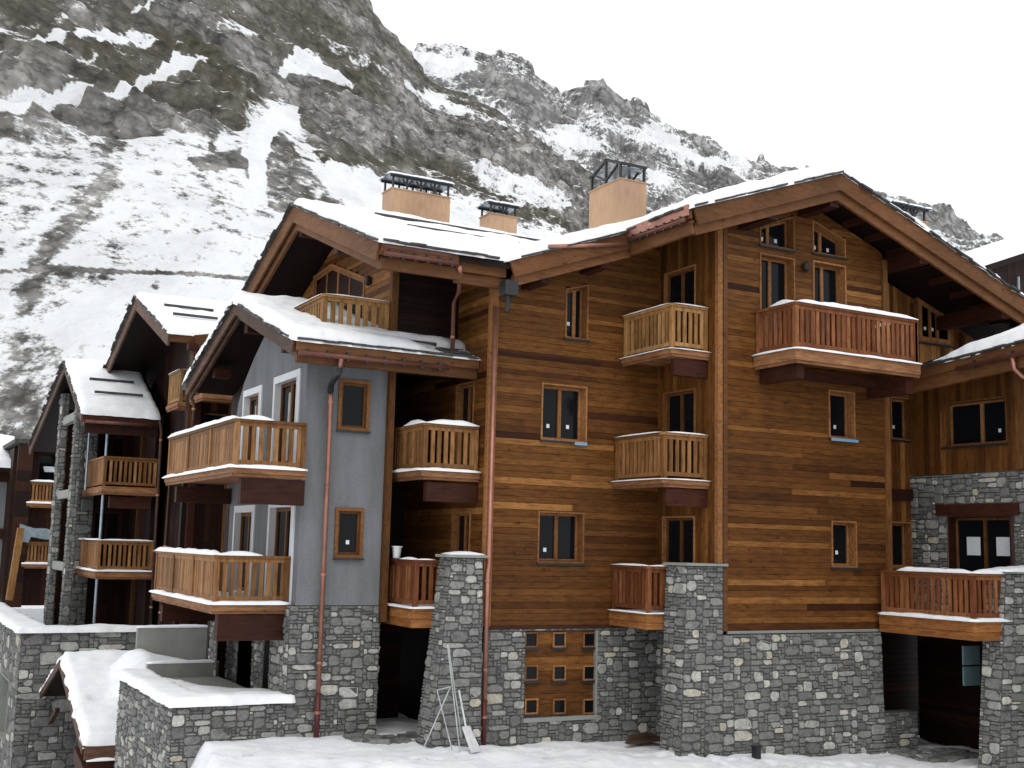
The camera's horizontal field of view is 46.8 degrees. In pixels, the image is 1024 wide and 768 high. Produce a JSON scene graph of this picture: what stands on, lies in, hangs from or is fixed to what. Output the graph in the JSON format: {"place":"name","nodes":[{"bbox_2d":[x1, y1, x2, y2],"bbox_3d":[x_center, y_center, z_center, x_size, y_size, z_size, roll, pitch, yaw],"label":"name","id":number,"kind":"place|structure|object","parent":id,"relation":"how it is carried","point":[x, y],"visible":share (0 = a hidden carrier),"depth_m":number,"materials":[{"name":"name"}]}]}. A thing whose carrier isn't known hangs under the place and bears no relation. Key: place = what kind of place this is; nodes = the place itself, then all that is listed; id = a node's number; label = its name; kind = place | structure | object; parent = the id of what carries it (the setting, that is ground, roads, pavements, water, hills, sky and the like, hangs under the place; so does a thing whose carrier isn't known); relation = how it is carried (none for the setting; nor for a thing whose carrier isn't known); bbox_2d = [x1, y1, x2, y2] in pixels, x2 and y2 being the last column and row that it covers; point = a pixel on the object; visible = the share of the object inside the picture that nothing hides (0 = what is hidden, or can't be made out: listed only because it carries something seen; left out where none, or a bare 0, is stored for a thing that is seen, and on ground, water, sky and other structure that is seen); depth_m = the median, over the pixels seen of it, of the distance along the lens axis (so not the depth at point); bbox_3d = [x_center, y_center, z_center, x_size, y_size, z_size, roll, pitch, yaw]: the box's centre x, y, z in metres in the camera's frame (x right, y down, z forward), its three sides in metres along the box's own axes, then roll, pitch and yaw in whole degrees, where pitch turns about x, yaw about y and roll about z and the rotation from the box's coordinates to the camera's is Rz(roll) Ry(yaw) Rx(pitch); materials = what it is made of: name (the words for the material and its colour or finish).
{"place":"outdoors","nodes":[
{"label":"outdoors","id":0,"kind":"place"},
{"bbox_2d":[17,609,43,622],"bbox_3d":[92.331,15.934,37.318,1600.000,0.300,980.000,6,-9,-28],"label":"valley floor","id":1,"kind":"structure","parent":0,"point":[37,614],"depth_m":124.78,"materials":[{"name":"white snow"}]},
{"bbox_2d":[0,438,55,606],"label":"timber house","id":2,"kind":"structure","parent":1,"relation":"on","point":[29,490],"depth_m":56.72,"materials":[{"name":"brown wood"}]},
{"bbox_2d":[20,524,49,542],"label":"tarpaulin","id":3,"kind":"object","parent":2,"relation":"on","point":[40,533],"visible":0.85,"depth_m":55.52,"materials":[{"name":"plastic"}]},
{"bbox_2d":[37,453,55,488],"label":"window","id":4,"kind":"structure","parent":2,"relation":"in","point":[45,459],"depth_m":57.92,"materials":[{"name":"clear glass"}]},
{"bbox_2d":[0,602,144,767],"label":"retaining wall","id":5,"kind":"structure","parent":1,"relation":"on","point":[32,650],"depth_m":36.08,"materials":[{"name":"stone"}]},
{"bbox_2d":[0,673,10,742],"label":"concrete wall","id":6,"kind":"structure","parent":5,"relation":"in","point":[4,686],"depth_m":39.12,"materials":[{"name":"concrete"}]},
{"bbox_2d":[5,528,24,599],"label":"timber prop","id":7,"kind":"object","parent":5,"relation":"on","point":[14,564],"visible":1,"depth_m":47.61,"materials":[{"name":"brown wood"}]},
{"bbox_2d":[38,650,128,767],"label":"porch","id":8,"kind":"object","parent":1,"relation":"on","point":[82,682],"visible":0.48,"depth_m":30.85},
{"bbox_2d":[103,292,232,624],"bbox_3d":[-10.816,2.797,41.377,5.763,11.525,13.132,6,-9,-28],"label":"dark chalet","id":9,"kind":"object","parent":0,"point":[158,342],"visible":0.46,"depth_m":38.79,"materials":[{"name":"brown wood"}]},
{"bbox_2d":[203,411,227,422],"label":"window","id":10,"kind":"structure","parent":9,"relation":"in","point":[208,415],"depth_m":36.94,"materials":[{"name":"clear glass"}]},
{"bbox_2d":[135,624,207,659],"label":"concrete wall","id":11,"kind":"structure","parent":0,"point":[186,641],"depth_m":33.47,"materials":[{"name":"grey concrete"}]},
{"bbox_2d":[0,0,652,608],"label":"mountain","id":12,"kind":"structure","parent":0,"point":[188,148],"depth_m":238.57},
{"bbox_2d":[0,434,14,562],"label":"grey house","id":13,"kind":"structure","parent":12,"relation":"on","point":[5,462],"depth_m":58.83,"materials":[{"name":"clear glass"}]},
{"bbox_2d":[190,712,978,767],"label":"snow ground","id":14,"kind":"structure","parent":0,"point":[340,751],"depth_m":24.35,"materials":[{"name":"white snow"}]},
{"bbox_2d":[110,649,184,694],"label":"snow bank","id":15,"kind":"structure","parent":14,"relation":"on","point":[135,659],"depth_m":31.91,"materials":[{"name":"white snow"}]},
{"bbox_2d":[146,659,218,677],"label":"concrete wall","id":16,"kind":"structure","parent":14,"relation":"on","point":[181,668],"depth_m":30.29,"materials":[{"name":"grey concrete"}]},
{"bbox_2d":[114,668,295,767],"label":"terrace wall","id":17,"kind":"structure","parent":14,"relation":"on","point":[162,722],"depth_m":25.17,"materials":[{"name":"stone"}]},
{"bbox_2d":[149,290,480,737],"bbox_3d":[-5.507,3.114,29.655,5.632,10.787,9.989,6,-9,-28],"label":"rendered chalet","id":18,"kind":"object","parent":14,"relation":"on","point":[289,452],"visible":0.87,"depth_m":26.48,"materials":[{"name":"grey paint"}]},
{"bbox_2d":[232,505,255,595],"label":"door","id":19,"kind":"structure","parent":18,"relation":"in","point":[244,515],"depth_m":30.04,"materials":[{"name":"clear glass"}]},
{"bbox_2d":[239,385,262,464],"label":"door","id":20,"kind":"structure","parent":18,"relation":"in","point":[252,398],"depth_m":30.36,"materials":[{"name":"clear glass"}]},
{"bbox_2d":[264,505,295,605],"bbox_3d":[-5.224,3.837,27.043,0.250,2.380,1.930,6,-9,-28],"label":"door","id":21,"kind":"structure","parent":18,"relation":"in","point":[281,518],"depth_m":27.48,"materials":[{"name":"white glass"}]},
{"bbox_2d":[270,368,301,478],"bbox_3d":[-5.192,0.964,27.511,0.250,2.440,1.960,6,-9,-28],"label":"door","id":22,"kind":"structure","parent":18,"relation":"in","point":[286,387],"depth_m":27.88,"materials":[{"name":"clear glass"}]},
{"bbox_2d":[333,507,363,559],"bbox_3d":[-3.663,3.355,26.509,0.724,1.159,0.220,6,-9,-28],"label":"window","id":23,"kind":"structure","parent":18,"relation":"in","point":[349,525],"depth_m":26.55,"materials":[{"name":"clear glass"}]},
{"bbox_2d":[336,379,370,433],"bbox_3d":[-3.601,0.514,26.891,0.806,1.201,0.220,6,-9,-28],"label":"window","id":24,"kind":"structure","parent":18,"relation":"in","point":[353,415],"depth_m":26.93,"materials":[{"name":"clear glass"}]},
{"bbox_2d":[343,731,416,744],"bbox_3d":[-2.584,7.779,25.891,2.168,0.270,1.221,6,-9,-28],"label":"rubble","id":25,"kind":"object","parent":14,"relation":"on","point":[389,739],"visible":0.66,"depth_m":25.55,"materials":[{"name":"stone"}]},
{"bbox_2d":[424,645,461,751],"bbox_3d":[-1.238,6.402,24.157,0.475,2.107,1.165,-4,-9,33],"label":"sawhorse","id":26,"kind":"object","parent":14,"relation":"on","point":[450,662],"visible":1,"depth_m":24.11,"materials":[{"name":"grey metal"}]},
{"bbox_2d":[458,690,480,752],"bbox_3d":[-0.914,6.957,24.483,0.551,1.194,0.333,-5,-10,41],"label":"snow shovel","id":27,"kind":"object","parent":14,"relation":"on","point":[472,742],"visible":1,"depth_m":24.39,"materials":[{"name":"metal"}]},
{"bbox_2d":[241,158,1023,757],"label":"timber chalet","id":28,"kind":"object","parent":14,"relation":"on","point":[645,472],"visible":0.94,"depth_m":27.47,"materials":[{"name":"brown wood"}]},
{"bbox_2d":[313,264,364,318],"bbox_3d":[-4.514,-1.934,30.829,0.130,2.661,3.953,6,-9,-28],"label":"window","id":29,"kind":"structure","parent":28,"relation":"in","point":[334,267],"depth_m":30.95,"materials":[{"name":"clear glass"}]},
{"bbox_2d":[391,546,401,557],"bbox_3d":[-2.623,3.824,26.946,0.260,0.270,0.260,6,-9,-28],"label":"plant pot","id":30,"kind":"object","parent":28,"relation":"on","point":[396,550],"visible":0.96,"depth_m":26.86,"materials":[{"name":"ceramic"}]},
{"bbox_2d":[450,511,471,551],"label":"door","id":31,"kind":"structure","parent":28,"relation":"in","point":[460,524],"depth_m":27.57,"materials":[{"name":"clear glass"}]},
{"bbox_2d":[453,381,474,469],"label":"door","id":32,"kind":"structure","parent":28,"relation":"in","point":[465,392],"depth_m":27.91,"materials":[{"name":"clear glass"}]},
{"bbox_2d":[536,511,585,564],"bbox_3d":[1.062,3.546,27.223,1.289,1.211,0.380,6,-9,-28],"label":"window","id":33,"kind":"structure","parent":28,"relation":"in","point":[560,535],"depth_m":27.36,"materials":[{"name":"brown glass"}]},
{"bbox_2d":[540,382,588,445],"bbox_3d":[1.159,0.720,27.615,1.292,1.395,0.395,6,-9,-28],"label":"window","id":34,"kind":"structure","parent":28,"relation":"in","point":[563,414],"depth_m":27.76,"materials":[{"name":"brown glass"}]},
{"bbox_2d":[564,284,589,341],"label":"window","id":35,"kind":"structure","parent":28,"relation":"in","point":[576,320],"depth_m":28.21,"materials":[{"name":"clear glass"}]},
{"bbox_2d":[662,516,694,605],"bbox_3d":[3.938,4.165,27.620,0.190,2.148,1.258,6,-9,-28],"label":"door","id":36,"kind":"structure","parent":28,"relation":"in","point":[678,532],"depth_m":27.85,"materials":[{"name":"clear glass"}]},
{"bbox_2d":[663,388,695,478],"bbox_3d":[4.012,1.223,28.022,0.190,2.148,1.258,6,-9,-28],"label":"door","id":37,"kind":"structure","parent":28,"relation":"in","point":[679,407],"depth_m":28.12,"materials":[{"name":"black glass"}]},
{"bbox_2d":[664,264,695,349],"bbox_3d":[4.085,-1.699,28.421,0.190,2.148,1.258,6,-9,-28],"label":"door","id":38,"kind":"structure","parent":28,"relation":"in","point":[680,284],"depth_m":28.51,"materials":[{"name":"brown glass"}]},
{"bbox_2d":[759,252,794,347],"bbox_3d":[6.221,-1.830,28.189,1.078,2.451,0.330,6,-9,-28],"label":"door","id":39,"kind":"structure","parent":28,"relation":"in","point":[776,273],"depth_m":28.40,"materials":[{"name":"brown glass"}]},
{"bbox_2d":[759,216,796,252],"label":"window","id":40,"kind":"structure","parent":28,"relation":"in","point":[781,235],"depth_m":28.57,"materials":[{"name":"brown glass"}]},
{"bbox_2d":[812,260,846,348],"bbox_3d":[7.673,-1.709,28.972,1.077,2.495,0.330,6,-9,-28],"label":"door","id":41,"kind":"structure","parent":28,"relation":"in","point":[829,282],"depth_m":29.20,"materials":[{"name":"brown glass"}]},
{"bbox_2d":[812,220,847,259],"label":"window","id":42,"kind":"structure","parent":28,"relation":"in","point":[826,244],"depth_m":29.27,"materials":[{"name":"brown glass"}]},
{"bbox_2d":[828,389,858,442],"bbox_3d":[7.933,0.794,28.764,0.904,1.240,0.405,6,-9,-28],"label":"window","id":43,"kind":"structure","parent":28,"relation":"in","point":[841,404],"depth_m":28.92,"materials":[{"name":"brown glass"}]},
{"bbox_2d":[830,521,859,569],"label":"window","id":44,"kind":"structure","parent":28,"relation":"in","point":[843,537],"depth_m":28.51,"materials":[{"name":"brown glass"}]},
{"bbox_2d":[890,397,911,442],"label":"window","id":45,"kind":"structure","parent":28,"relation":"in","point":[898,405],"depth_m":31.34,"materials":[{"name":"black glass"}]},
{"bbox_2d":[892,521,912,568],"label":"door","id":46,"kind":"structure","parent":28,"relation":"in","point":[902,541],"depth_m":30.84,"materials":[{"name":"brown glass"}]},
{"bbox_2d":[915,297,955,347],"bbox_3d":[11.451,-1.688,32.067,1.392,1.338,0.150,6,-9,-28],"label":"window","id":47,"kind":"structure","parent":28,"relation":"in","point":[929,340],"depth_m":31.95,"materials":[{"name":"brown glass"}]},
{"bbox_2d":[625,733,659,743],"bbox_3d":[2.881,8.013,26.779,1.157,0.093,0.658,7,-9,-33],"label":"plank pile","id":48,"kind":"object","parent":14,"relation":"on","point":[641,738],"visible":0.86,"depth_m":26.70,"materials":[{"name":"brown wood"}]},
{"bbox_2d":[750,745,761,758],"bbox_3d":[5.280,8.007,25.584,0.180,0.380,0.180,6,-9,-28],"label":"marker stub","id":49,"kind":"object","parent":14,"relation":"on","point":[756,751],"visible":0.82,"depth_m":25.54,"materials":[{"name":"black metal"}]},
{"bbox_2d":[886,747,978,762],"bbox_3d":[9.989,8.781,27.907,1.984,0.283,1.490,6,-9,-28],"label":"rubble","id":50,"kind":"object","parent":14,"relation":"on","point":[943,755],"visible":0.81,"depth_m":27.75,"materials":[{"name":"stone"}]},
{"bbox_2d":[877,323,1023,767],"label":"stone wing","id":51,"kind":"structure","parent":14,"relation":"on","point":[962,618],"depth_m":28.68,"materials":[{"name":"grey stone"}]},
{"bbox_2d":[941,396,1007,449],"bbox_3d":[11.556,0.983,29.391,0.380,1.190,1.992,6,-9,-28],"label":"window","id":52,"kind":"structure","parent":51,"relation":"in","point":[981,422],"depth_m":29.56,"materials":[{"name":"black glass"}]},
{"bbox_2d":[948,516,1014,612],"bbox_3d":[11.513,4.411,28.885,0.320,2.358,1.858,6,-9,-28],"label":"door","id":53,"kind":"structure","parent":51,"relation":"in","point":[975,543],"depth_m":29.17,"materials":[{"name":"black glass"}]},
{"bbox_2d":[370,0,1023,238],"label":"sky","id":54,"kind":"structure","parent":0,"point":[919,100],"materials":[{"name":"white"}]},
{"bbox_2d":[410,42,1004,251],"bbox_3d":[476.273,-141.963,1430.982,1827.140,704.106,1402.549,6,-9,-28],"label":"mountain","id":55,"kind":"structure","parent":0,"point":[591,125],"depth_m":1594.61,"materials":[{"name":"white snow"}]},
{"bbox_2d":[965,233,1023,515],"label":"neighbour house","id":56,"kind":"structure","parent":0,"point":[1003,259],"depth_m":60.40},
{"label":"forecourt","id":57,"kind":"structure","parent":0,"visible":0},
{"bbox_2d":[28,358,163,625],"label":"building","id":58,"kind":"structure","parent":57,"relation":"on","point":[98,430],"depth_m":42.92,"materials":[{"name":"grey stone"}]},
{"bbox_2d":[92,511,121,565],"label":"door","id":59,"kind":"structure","parent":58,"relation":"in","point":[110,527],"depth_m":44.66,"materials":[{"name":"black glass"}]},
{"bbox_2d":[96,436,126,486],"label":"door","id":60,"kind":"structure","parent":58,"relation":"in","point":[116,445],"depth_m":45.04,"materials":[{"name":"black glass"}]}
]}

